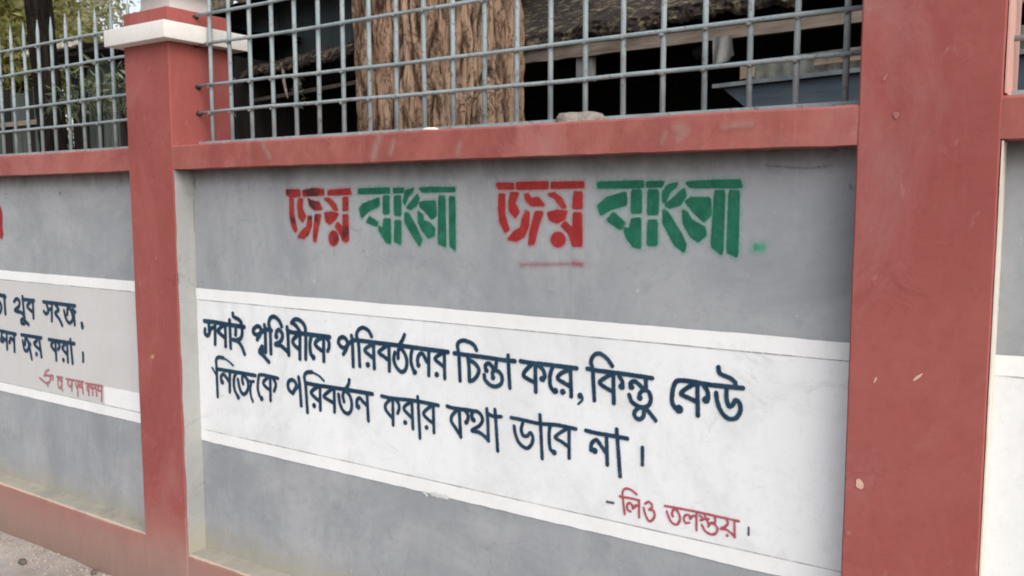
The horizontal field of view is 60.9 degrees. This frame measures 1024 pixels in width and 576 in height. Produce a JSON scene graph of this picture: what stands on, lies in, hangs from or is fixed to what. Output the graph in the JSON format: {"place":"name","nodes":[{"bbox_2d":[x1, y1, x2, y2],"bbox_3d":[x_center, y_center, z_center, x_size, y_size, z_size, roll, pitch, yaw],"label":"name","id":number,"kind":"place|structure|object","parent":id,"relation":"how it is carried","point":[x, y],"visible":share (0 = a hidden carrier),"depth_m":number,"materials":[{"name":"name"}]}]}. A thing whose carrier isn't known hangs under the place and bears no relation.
{"place":"outdoors","nodes":[
{"label":"outdoors","id":0,"kind":"place"},
{"bbox_2d":[0,531,110,575],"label":"pavement","id":1,"kind":"structure","parent":0,"point":[16,568],"depth_m":3.81,"materials":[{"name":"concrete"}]},
{"bbox_2d":[18,558,25,564],"bbox_3d":[-2.145,1.196,3.816,0.052,0.018,0.029,4,7,34],"label":"stone","id":2,"kind":"object","parent":1,"relation":"on","point":[21,561],"visible":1,"depth_m":3.81,"materials":[{"name":"grey stone"}]},
{"bbox_2d":[62,0,236,141],"label":"sky","id":3,"kind":"structure","parent":0,"point":[136,8],"materials":[{"name":"white"}]},
{"label":"ground","id":4,"kind":"structure","parent":0,"visible":0},
{"bbox_2d":[0,89,39,153],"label":"plank fence","id":5,"kind":"object","parent":4,"relation":"on","point":[21,124],"visible":0.13,"depth_m":9.54,"materials":[{"name":"grey wood"}]},
{"bbox_2d":[24,0,67,151],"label":"tree","id":6,"kind":"object","parent":4,"relation":"on","point":[41,12],"visible":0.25,"depth_m":6.18,"materials":[{"name":"brown plant"}]},
{"bbox_2d":[0,0,108,131],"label":"tree","id":7,"kind":"object","parent":4,"relation":"on","point":[11,11],"visible":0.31,"depth_m":10.85,"materials":[{"name":"green plant"}]},
{"bbox_2d":[28,54,126,150],"bbox_3d":[-2.433,-0.163,5.206,0.674,2.574,0.687,0,6,1],"label":"shrub","id":8,"kind":"object","parent":4,"relation":"on","point":[88,83],"visible":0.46,"depth_m":5.04,"materials":[{"name":"green plant"}]},
{"bbox_2d":[23,0,140,132],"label":"tree","id":9,"kind":"object","parent":4,"relation":"on","point":[105,4],"visible":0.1,"depth_m":14.36,"materials":[{"name":"green plant"}]},
{"bbox_2d":[106,61,235,138],"bbox_3d":[-2.054,-0.123,5.263,0.754,2.483,0.635,-1,6,-8],"label":"shrub","id":10,"kind":"object","parent":4,"relation":"on","point":[121,76],"visible":0.02,"depth_m":5.04,"materials":[{"name":"green plant"}]},
{"bbox_2d":[22,28,357,149],"bbox_3d":[-3.072,-0.985,9.594,3.020,3.261,2.870,4,7,34],"label":"plank hut","id":11,"kind":"object","parent":4,"relation":"on","point":[308,125],"visible":0.19,"depth_m":8.61,"materials":[{"name":"black wood"}]},
{"bbox_2d":[351,0,524,131],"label":"tree","id":12,"kind":"object","parent":4,"relation":"on","point":[500,36],"visible":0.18,"depth_m":3.17,"materials":[{"name":"brown plant"}]},
{"bbox_2d":[0,0,1023,575],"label":"boundary wall","id":13,"kind":"structure","parent":4,"relation":"on","point":[770,342],"depth_m":2.48,"materials":[{"name":"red paint"}]},
{"bbox_2d":[0,1,129,155],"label":"metal grille","id":14,"kind":"object","parent":13,"relation":"on","point":[65,67],"visible":0.77,"depth_m":3.80,"materials":[{"name":"grey metal"}]},
{"bbox_2d":[422,127,437,129],"bbox_3d":[-0.241,-0.472,2.587,0.062,0.011,0.038,4,7,34],"label":"plaster chip","id":15,"kind":"object","parent":13,"relation":"on","point":[428,128],"visible":0.43,"depth_m":2.57,"materials":[{"name":"white paint"}]},
{"bbox_2d":[194,0,861,143],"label":"metal grille","id":16,"kind":"object","parent":13,"relation":"on","point":[845,54],"visible":0.91,"depth_m":2.56,"materials":[{"name":"grey metal"}]},
{"bbox_2d":[554,111,607,122],"bbox_3d":[0.185,-0.457,2.352,0.171,0.040,0.106,4,7,34],"label":"mortar lump","id":17,"kind":"object","parent":13,"relation":"on","point":[576,116],"visible":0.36,"depth_m":2.32,"materials":[{"name":"grey concrete"}]},
{"bbox_2d":[1011,35,1023,94],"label":"metal grille","id":18,"kind":"object","parent":13,"relation":"on","point":[1017,38],"depth_m":1.81,"materials":[{"name":"grey metal"}]},
{"bbox_2d":[211,0,1023,139],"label":"timber shed","id":19,"kind":"structure","parent":4,"relation":"on","point":[775,38],"depth_m":7.75,"materials":[{"name":"rough brown wood"},{"name":"weathered wood planks"},{"name":"mossy dark roofing"}]},
{"bbox_2d":[281,67,304,109],"bbox_3d":[-1.845,-1.655,7.226,0.140,0.404,0.412,-5,8,-44],"label":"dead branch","id":20,"kind":"object","parent":19,"relation":"hanging from","point":[300,90],"visible":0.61,"depth_m":7.15,"materials":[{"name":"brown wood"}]},
{"bbox_2d":[713,35,733,63],"bbox_3d":[1.062,-1.187,4.371,0.043,0.155,0.135,-5,8,-44],"label":"hanging cloth","id":21,"kind":"object","parent":19,"relation":"hanging from","point":[723,51],"visible":0.94,"depth_m":4.37,"materials":[{"name":"grey fabric"}]},
{"bbox_2d":[712,25,1023,106],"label":"tin awning","id":22,"kind":"object","parent":19,"relation":"attached to","point":[774,81],"visible":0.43,"depth_m":3.98,"materials":[{"name":"grey metal"}]}
]}

